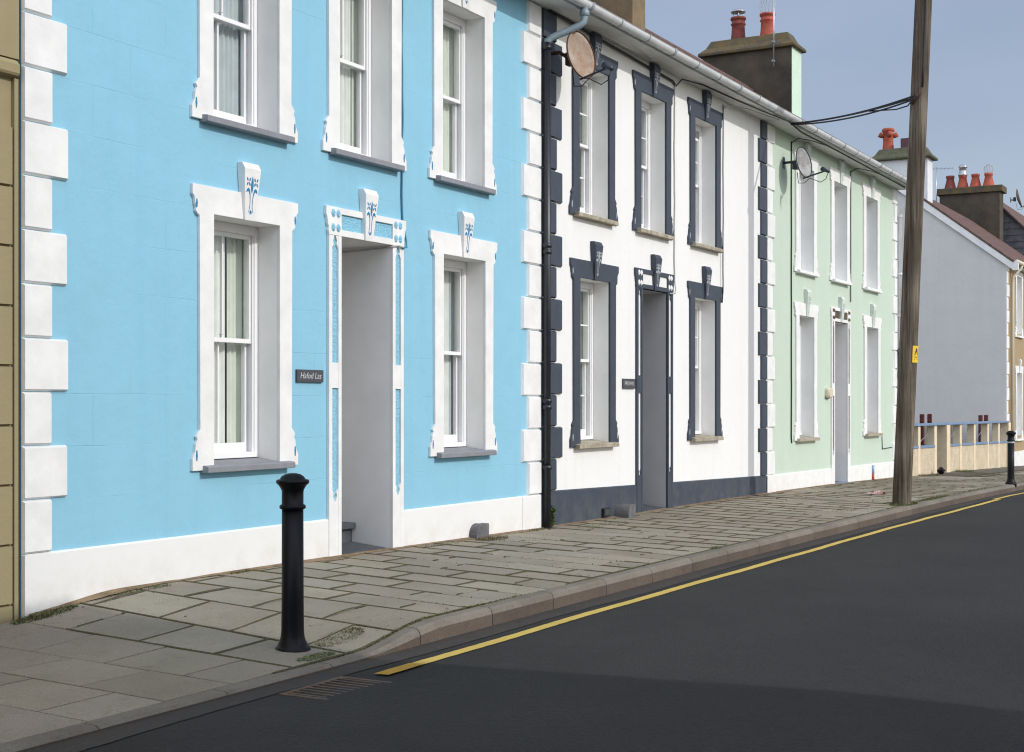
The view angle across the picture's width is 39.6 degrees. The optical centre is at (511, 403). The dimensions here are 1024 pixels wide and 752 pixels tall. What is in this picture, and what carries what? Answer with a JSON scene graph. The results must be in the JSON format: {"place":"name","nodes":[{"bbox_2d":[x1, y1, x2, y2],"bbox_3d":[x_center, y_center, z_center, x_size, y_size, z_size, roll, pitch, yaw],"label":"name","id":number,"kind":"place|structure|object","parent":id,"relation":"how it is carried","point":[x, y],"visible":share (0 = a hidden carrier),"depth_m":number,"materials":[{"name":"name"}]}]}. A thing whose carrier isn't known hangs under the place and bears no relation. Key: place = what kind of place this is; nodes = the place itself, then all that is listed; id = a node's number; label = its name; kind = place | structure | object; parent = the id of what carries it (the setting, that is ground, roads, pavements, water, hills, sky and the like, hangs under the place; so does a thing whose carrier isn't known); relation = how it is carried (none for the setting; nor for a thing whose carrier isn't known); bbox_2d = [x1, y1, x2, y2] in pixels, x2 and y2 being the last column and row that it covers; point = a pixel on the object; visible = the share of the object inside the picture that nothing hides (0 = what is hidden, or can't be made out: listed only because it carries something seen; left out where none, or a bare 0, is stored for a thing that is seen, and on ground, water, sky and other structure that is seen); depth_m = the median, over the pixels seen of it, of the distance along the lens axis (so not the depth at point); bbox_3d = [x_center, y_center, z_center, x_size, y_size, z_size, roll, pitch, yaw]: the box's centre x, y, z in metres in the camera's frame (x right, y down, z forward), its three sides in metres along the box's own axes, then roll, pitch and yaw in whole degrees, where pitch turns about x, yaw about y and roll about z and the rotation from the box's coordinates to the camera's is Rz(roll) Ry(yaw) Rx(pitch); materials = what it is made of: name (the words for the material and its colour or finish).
{"place":"outdoors","nodes":[
{"label":"outdoors","id":0,"kind":"place"},
{"bbox_2d":[0,471,1023,743],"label":"pavement slabs","id":1,"kind":"structure","parent":0,"point":[54,673],"depth_m":9.65,"materials":[{"name":"stone"}]},
{"bbox_2d":[10,603,78,624],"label":"weeds","id":2,"kind":"object","parent":1,"relation":"on","point":[37,617],"visible":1,"depth_m":9.35,"materials":[{"name":"green plant"}]},
{"bbox_2d":[111,583,170,595],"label":"weeds","id":3,"kind":"object","parent":1,"relation":"on","point":[130,591],"visible":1,"depth_m":10.15,"materials":[{"name":"green plant"}]},
{"bbox_2d":[227,568,251,573],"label":"weeds","id":4,"kind":"object","parent":1,"relation":"on","point":[248,570],"visible":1,"depth_m":11.13,"materials":[{"name":"green plant"}]},
{"bbox_2d":[275,473,310,652],"bbox_3d":[-1.332,0.995,8.641,0.222,1.142,0.222,0,0,29],"label":"bollard","id":5,"kind":"object","parent":1,"relation":"on","point":[292,486],"visible":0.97,"depth_m":8.58,"materials":[{"name":"black metal"}]},
{"bbox_2d":[297,651,335,661],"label":"weeds","id":6,"kind":"object","parent":1,"relation":"on","point":[329,653],"visible":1,"depth_m":8.45,"materials":[{"name":"green plant"}]},
{"bbox_2d":[315,626,363,646],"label":"weeds","id":7,"kind":"object","parent":1,"relation":"on","point":[346,632],"visible":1,"depth_m":8.94,"materials":[{"name":"green plant"}]},
{"bbox_2d":[30,477,892,615],"bbox_3d":[2.380,1.408,19.138,0.106,0.202,22.500,0,0,29],"label":"mortar fillet","id":8,"kind":"object","parent":1,"relation":"on","point":[99,595],"visible":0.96,"depth_m":12.16,"materials":[{"name":"concrete"}]},
{"bbox_2d":[469,523,488,538],"bbox_3d":[-0.332,1.315,14.319,0.100,0.209,0.241,0,0,29],"label":"guard stone","id":9,"kind":"object","parent":1,"relation":"on","point":[478,530],"visible":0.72,"depth_m":14.26,"materials":[{"name":"grey stone"}]},
{"bbox_2d":[478,535,507,540],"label":"weeds","id":10,"kind":"object","parent":1,"relation":"on","point":[490,538],"visible":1,"depth_m":14.22,"materials":[{"name":"green plant"}]},
{"bbox_2d":[528,527,548,531],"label":"weeds","id":11,"kind":"object","parent":1,"relation":"on","point":[543,528],"visible":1,"depth_m":15.33,"materials":[{"name":"green plant"}]},
{"bbox_2d":[551,505,558,526],"bbox_3d":[0.439,1.254,15.653,0.129,0.274,0.172,0,0,12],"label":"leafy weed","id":12,"kind":"object","parent":1,"relation":"on","point":[553,510],"visible":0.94,"depth_m":15.65,"materials":[{"name":"green plant"}]},
{"bbox_2d":[614,504,635,517],"bbox_3d":[1.367,1.335,17.241,0.200,0.229,0.201,0,0,29],"label":"guard stone","id":13,"kind":"object","parent":1,"relation":"on","point":[624,510],"visible":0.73,"depth_m":17.17,"materials":[{"name":"grey stone"}]},
{"bbox_2d":[867,490,884,494],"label":"litter","id":14,"kind":"object","parent":1,"relation":"on","point":[877,492],"visible":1,"depth_m":22.55,"materials":[{"name":"paper"}]},
{"bbox_2d":[888,501,917,505],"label":"weeds","id":15,"kind":"object","parent":1,"relation":"on","point":[896,504],"visible":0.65,"depth_m":20.33,"materials":[{"name":"green plant"}]},
{"bbox_2d":[892,0,931,504],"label":"telegraph pole","id":16,"kind":"object","parent":1,"relation":"on","point":[906,396],"visible":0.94,"depth_m":20.32,"materials":[{"name":"brown wood"}]},
{"bbox_2d":[791,95,914,124],"bbox_3d":[5.011,-4.299,21.041,0.032,0.183,2.131,0,0,-43],"label":"overhead cable","id":17,"kind":"object","parent":16,"relation":"attached to","point":[909,99],"visible":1,"depth_m":20.82,"materials":[{"name":"black plastic"}]},
{"bbox_2d":[912,346,917,362],"bbox_3d":[5.772,-0.700,20.339,0.137,0.240,0.030,0,0,-39],"label":"warning plate","id":18,"kind":"object","parent":16,"relation":"attached to","point":[915,355],"visible":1,"depth_m":20.32,"materials":[{"name":"yellow"}]},
{"bbox_2d":[918,473,939,476],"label":"weeds","id":19,"kind":"object","parent":1,"relation":"on","point":[930,475],"visible":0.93,"depth_m":30.21,"materials":[{"name":"green plant"}]},
{"bbox_2d":[918,495,946,501],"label":"weeds","id":20,"kind":"object","parent":1,"relation":"on","point":[932,497],"visible":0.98,"depth_m":21.99,"materials":[{"name":"green plant"}]},
{"bbox_2d":[1005,431,1016,486],"bbox_3d":[9.604,1.069,27.387,0.210,1.082,0.210,0,0,29],"label":"bollard","id":21,"kind":"object","parent":1,"relation":"on","point":[1010,458],"visible":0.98,"depth_m":27.33,"materials":[{"name":"black metal"}]},
{"bbox_2d":[24,489,1023,751],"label":"road","id":22,"kind":"structure","parent":0,"point":[908,638],"depth_m":7.87,"materials":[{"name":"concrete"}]},
{"bbox_2d":[278,676,391,699],"bbox_3d":[-0.897,1.548,7.639,0.460,0.030,0.560,0,0,29],"label":"drain grate","id":23,"kind":"object","parent":22,"relation":"on","point":[314,686],"visible":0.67,"depth_m":7.68,"materials":[{"name":"metal"}]},
{"bbox_2d":[374,663,421,674],"bbox_3d":[-0.647,1.526,8.175,0.106,0.003,0.380,0,0,29],"label":"yellow line","id":24,"kind":"object","parent":22,"relation":"on","point":[398,668],"visible":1,"depth_m":8.18,"materials":[{"name":"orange paint"}]},
{"bbox_2d":[0,481,1023,751],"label":"kerb stones","id":25,"kind":"object","parent":22,"relation":"on","point":[432,629],"visible":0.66,"depth_m":10.24,"materials":[{"name":"stone"}]},
{"bbox_2d":[413,499,1000,664],"bbox_3d":[3.820,1.579,16.167,0.131,0.093,17.970,0,0,29],"label":"yellow line","id":26,"kind":"object","parent":22,"relation":"on","point":[477,646],"visible":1,"depth_m":11.14,"materials":[{"name":"paint"}]},
{"bbox_2d":[995,492,1023,498],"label":"yellow line","id":27,"kind":"object","parent":22,"relation":"on","point":[1009,495],"visible":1,"depth_m":25.41,"materials":[{"name":"paint"}]},
{"bbox_2d":[645,0,1023,215],"label":"sky","id":28,"kind":"structure","parent":0,"point":[857,57],"materials":[{"name":"blue"}]},
{"bbox_2d":[965,470,1023,476],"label":"paving joints","id":29,"kind":"object","parent":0,"point":[991,473],"visible":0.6,"depth_m":32.66,"materials":[{"name":"grey concrete"}]},
{"bbox_2d":[39,482,997,655],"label":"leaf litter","id":30,"kind":"object","parent":29,"relation":"on","point":[527,575],"visible":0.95,"depth_m":12.01,"materials":[{"name":"brown plant"}]},
{"bbox_2d":[66,471,1023,672],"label":"joint moss","id":31,"kind":"object","parent":29,"relation":"on","point":[879,483],"visible":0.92,"depth_m":12.62,"materials":[{"name":"green plant"}]},
{"bbox_2d":[174,480,1021,666],"bbox_3d":[3.575,1.453,19.002,2.281,0.274,23.692,0,0,29],"label":"joint moss growth","id":32,"kind":"object","parent":29,"relation":"on","point":[476,605],"visible":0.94,"depth_m":10.04,"materials":[{"name":"green plant"}]},
{"bbox_2d":[929,466,1023,476],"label":"gravel patch","id":33,"kind":"object","parent":29,"relation":"on","point":[993,470],"visible":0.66,"depth_m":34.19,"materials":[{"name":"grey gravel"}]},
{"bbox_2d":[937,467,945,473],"bbox_3d":[9.383,1.480,31.092,0.196,0.168,0.172,0,0,-39],"label":"rubbish bag","id":34,"kind":"object","parent":33,"relation":"on","point":[941,470],"visible":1,"depth_m":31.04,"materials":[{"name":"black plastic"}]},
{"bbox_2d":[954,469,973,471],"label":"weeds","id":35,"kind":"object","parent":33,"relation":"on","point":[963,470],"visible":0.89,"depth_m":33.04,"materials":[{"name":"green plant"}]},
{"bbox_3d":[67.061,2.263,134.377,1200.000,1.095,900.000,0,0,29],"label":"ground","id":36,"kind":"structure","parent":0,"visible":0},
{"bbox_2d":[0,0,19,623],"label":"olive house","id":37,"kind":"structure","parent":36,"relation":"on","point":[9,307],"depth_m":9.25,"materials":[{"name":"brown paint"}]},
{"bbox_2d":[19,0,575,617],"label":"blue house","id":38,"kind":"structure","parent":36,"relation":"on","point":[209,192],"depth_m":11.69,"materials":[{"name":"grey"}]},
{"bbox_2d":[214,220,257,458],"bbox_3d":[-2.179,-0.504,11.729,0.182,1.892,1.505,0,0,29],"label":"window","id":39,"kind":"structure","parent":38,"relation":"in","point":[241,340],"depth_m":11.68,"materials":[{"name":"white paint"}]},
{"bbox_2d":[214,0,257,126],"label":"window","id":40,"kind":"structure","parent":38,"relation":"in","point":[235,21],"depth_m":11.69,"materials":[{"name":"white paint"}]},
{"bbox_2d":[296,369,322,381],"bbox_3d":[-1.704,-0.230,11.993,0.022,0.105,0.360,0,0,29],"label":"house sign","id":41,"kind":"object","parent":38,"relation":"attached to","point":[302,375],"visible":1,"depth_m":11.97,"materials":[{"name":"stone"}]},
{"bbox_2d":[340,0,371,156],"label":"window","id":42,"kind":"structure","parent":38,"relation":"in","point":[355,15],"depth_m":13.11,"materials":[{"name":"white paint"}]},
{"bbox_2d":[342,245,402,252],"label":"wall cable","id":43,"kind":"object","parent":38,"relation":"attached to","point":[372,249],"depth_m":13.14,"materials":[{"name":"grey plastic"}]},
{"bbox_2d":[401,0,406,248],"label":"wall cable","id":44,"kind":"object","parent":38,"relation":"attached to","point":[402,133],"depth_m":13.21,"materials":[{"name":"blue"}]},
{"bbox_2d":[443,11,465,181],"bbox_3d":[-0.560,-3.080,14.610,0.182,1.700,1.505,0,0,29],"label":"window","id":45,"kind":"structure","parent":38,"relation":"in","point":[454,28],"depth_m":14.58,"materials":[{"name":"white paint"}]},
{"bbox_2d":[444,259,465,446],"bbox_3d":[-0.552,-0.504,14.623,0.182,1.892,1.505,0,0,29],"label":"window","id":46,"kind":"structure","parent":38,"relation":"in","point":[454,271],"depth_m":14.59,"materials":[{"name":"white paint"}]},
{"bbox_2d":[540,0,794,528],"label":"white house","id":47,"kind":"structure","parent":36,"relation":"on","point":[684,422],"depth_m":18.33,"materials":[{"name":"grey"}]},
{"bbox_2d":[551,31,613,86],"bbox_3d":[0.777,-3.787,15.672,0.779,0.651,0.436,0,0,16],"label":"satellite dish","id":48,"kind":"object","parent":47,"relation":"attached to","point":[579,57],"visible":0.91,"depth_m":15.74,"materials":[{"name":"metal"}]},
{"bbox_2d":[580,77,592,214],"bbox_3d":[0.891,-3.080,17.191,0.182,1.700,1.505,0,0,29],"label":"window","id":49,"kind":"structure","parent":47,"relation":"in","point":[586,91],"depth_m":17.17,"materials":[{"name":"white paint"}]},
{"bbox_2d":[581,281,592,439],"bbox_3d":[0.900,-0.507,17.208,0.182,1.885,1.505,0,0,29],"label":"window","id":50,"kind":"structure","parent":47,"relation":"in","point":[586,288],"depth_m":17.19,"materials":[{"name":"white paint"}]},
{"bbox_2d":[601,508,609,516],"bbox_3d":[1.121,1.300,16.961,0.045,0.100,0.170,0,0,29],"label":"air vent","id":51,"kind":"object","parent":47,"relation":"attached to","point":[605,512],"visible":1,"depth_m":16.90,"materials":[{"name":"grey metal"}]},
{"bbox_2d":[549,9,675,84],"bbox_3d":[1.294,-4.285,17.284,0.044,0.136,3.604,0,0,29],"label":"wall cable","id":52,"kind":"object","parent":47,"relation":"attached to","point":[608,44],"depth_m":17.18,"materials":[{"name":"black plastic"}]},
{"bbox_2d":[586,26,649,58],"bbox_3d":[1.353,-4.300,17.134,0.132,0.090,1.802,0,0,29],"label":"wall cable","id":53,"kind":"object","parent":47,"relation":"hanging from","point":[616,41],"depth_m":16.80,"materials":[{"name":"grey plastic"}]},
{"bbox_2d":[622,379,634,388],"bbox_3d":[1.443,-0.241,17.594,0.022,0.122,0.350,0,0,29],"label":"house sign","id":54,"kind":"object","parent":47,"relation":"attached to","point":[628,383],"visible":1,"depth_m":17.57,"materials":[{"name":"metal"}]},
{"bbox_2d":[641,100,650,229],"bbox_3d":[1.584,-3.080,18.381,0.140,1.700,0.800,0,0,29],"label":"window","id":55,"kind":"structure","parent":47,"relation":"in","point":[645,107],"depth_m":18.67,"materials":[{"name":"white paint"}]},
{"bbox_2d":[669,85,675,293],"bbox_3d":[2.126,-2.839,18.759,0.044,2.824,0.250,0,0,22],"label":"wall cable","id":56,"kind":"object","parent":47,"relation":"attached to","point":[674,192],"depth_m":18.86,"materials":[{"name":"grey plastic"}]},
{"bbox_2d":[695,300,701,433],"bbox_3d":[2.461,-0.507,19.942,0.140,1.885,0.800,0,0,29],"label":"window","id":57,"kind":"structure","parent":47,"relation":"in","point":[697,303],"depth_m":20.23,"materials":[{"name":"white paint"}]},
{"bbox_2d":[696,125,701,243],"bbox_3d":[2.466,-3.080,19.950,0.140,1.700,0.800,0,0,29],"label":"window","id":58,"kind":"structure","parent":47,"relation":"in","point":[698,129],"depth_m":20.24,"materials":[{"name":"white paint"}]},
{"bbox_2d":[721,105,723,302],"bbox_3d":[3.010,-2.849,20.331,0.022,2.842,0.071,0,0,29],"label":"wall cable","id":59,"kind":"object","parent":47,"relation":"attached to","point":[723,205],"depth_m":20.35,"materials":[{"name":"white"}]},
{"bbox_2d":[675,78,791,122],"bbox_3d":[3.220,-4.271,20.328,0.083,0.154,3.631,0,0,35],"label":"wall cable","id":60,"kind":"object","parent":47,"relation":"attached to","point":[731,98],"depth_m":20.19,"materials":[{"name":"black"}]},
{"bbox_2d":[722,105,778,119],"bbox_3d":[3.552,-4.261,21.010,0.042,0.133,1.707,0,0,38],"label":"wall cable","id":61,"kind":"object","parent":47,"relation":"attached to","point":[749,109],"depth_m":20.93,"materials":[{"name":"grey plastic"}]},
{"bbox_2d":[645,0,906,492],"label":"green house","id":62,"kind":"structure","parent":36,"relation":"on","point":[845,349],"depth_m":25.84,"materials":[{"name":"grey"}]},
{"bbox_2d":[771,0,774,66],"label":"tv aerial","id":63,"kind":"object","parent":62,"relation":"attached to","point":[773,42],"visible":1,"depth_m":29.58,"materials":[{"name":"silver metal"}]},
{"bbox_2d":[791,141,791,442],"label":"wall cable","id":64,"kind":"object","parent":62,"relation":"attached to","point":[791,293],"depth_m":23.09,"materials":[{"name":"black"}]},
{"bbox_2d":[799,172,800,268],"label":"window","id":65,"kind":"structure","parent":62,"relation":"in","point":[799,172],"depth_m":24.17,"materials":[{"name":"white"}]},
{"bbox_2d":[800,318,801,434],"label":"window","id":66,"kind":"structure","parent":62,"relation":"in","point":[800,318],"depth_m":24.20,"materials":[{"name":"white"}]},
{"bbox_2d":[783,147,829,182],"bbox_3d":[4.694,-3.781,22.598,0.791,0.608,0.423,0,0,29],"label":"satellite dish","id":67,"kind":"object","parent":62,"relation":"attached to","point":[802,163],"visible":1,"depth_m":22.69,"materials":[{"name":"grey plastic"}]},
{"bbox_2d":[792,138,824,145],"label":"wall cable","id":68,"kind":"object","parent":62,"relation":"attached to","point":[808,140],"depth_m":23.34,"materials":[{"name":"black"}]},
{"bbox_2d":[825,387,832,398],"bbox_3d":[5.529,-0.177,24.802,0.085,0.195,0.260,0,0,29],"label":"bulkhead light","id":69,"kind":"object","parent":62,"relation":"attached to","point":[828,392],"visible":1,"depth_m":24.72,"materials":[{"name":"beige plastic"}]},
{"bbox_2d":[834,188,834,277],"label":"window","id":70,"kind":"structure","parent":62,"relation":"in","point":[834,188],"depth_m":25.92,"materials":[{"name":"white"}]},
{"bbox_2d":[790,123,904,187],"bbox_3d":[6.043,-4.320,25.223,0.111,0.044,7.703,0,0,28],"label":"wall cable","id":71,"kind":"object","parent":62,"relation":"attached to","point":[799,130],"depth_m":24.74,"materials":[{"name":"black plastic"}]},
{"bbox_2d":[850,171,850,301],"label":"wall cable","id":72,"kind":"object","parent":62,"relation":"attached to","point":[850,237],"depth_m":26.05,"materials":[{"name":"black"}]},
{"bbox_2d":[920,414,924,444],"bbox_3d":[10.094,1.110,35.055,0.100,1.680,0.190,0,0,29],"label":"post","id":73,"kind":"object","parent":36,"relation":"on","point":[922,428],"visible":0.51,"depth_m":35.05,"materials":[{"name":"red paint"}]},
{"bbox_2d":[927,414,931,422],"bbox_3d":[10.486,1.110,35.752,0.100,1.680,0.190,0,0,29],"label":"post","id":74,"kind":"object","parent":36,"relation":"on","point":[929,418],"visible":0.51,"depth_m":35.75,"materials":[{"name":"red paint"}]},
{"bbox_2d":[925,425,951,444],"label":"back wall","id":75,"kind":"structure","parent":36,"relation":"on","point":[926,434],"depth_m":38.65,"materials":[{"name":"beige paint"}]},
{"bbox_2d":[872,128,1023,465],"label":"gable house","id":76,"kind":"structure","parent":36,"relation":"on","point":[970,365],"depth_m":40.18,"materials":[{"name":"paint"}]},
{"bbox_2d":[934,167,954,200],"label":"tv aerial","id":77,"kind":"object","parent":76,"relation":"attached to","point":[936,178],"visible":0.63,"depth_m":49.69,"materials":[{"name":"silver metal"}]},
{"bbox_2d":[1010,189,1023,209],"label":"satellite dish","id":78,"kind":"object","parent":76,"relation":"attached to","point":[1018,198],"visible":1,"depth_m":49.53,"materials":[{"name":"metal"}]},
{"bbox_2d":[912,421,1010,475],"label":"garden wall","id":79,"kind":"structure","parent":36,"relation":"on","point":[935,453],"depth_m":33.68,"materials":[{"name":"beige paint"}]},
{"bbox_2d":[978,415,982,441],"bbox_3d":[12.523,1.135,38.049,0.100,1.630,0.190,0,0,29],"label":"post","id":80,"kind":"object","parent":36,"relation":"on","point":[980,417],"visible":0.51,"depth_m":38.05,"materials":[{"name":"red paint"}]},
{"bbox_2d":[1003,203,1023,254],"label":"slate hung house","id":81,"kind":"structure","parent":36,"relation":"on","point":[1013,228],"depth_m":49.80,"materials":[{"name":"stone"}]}
]}

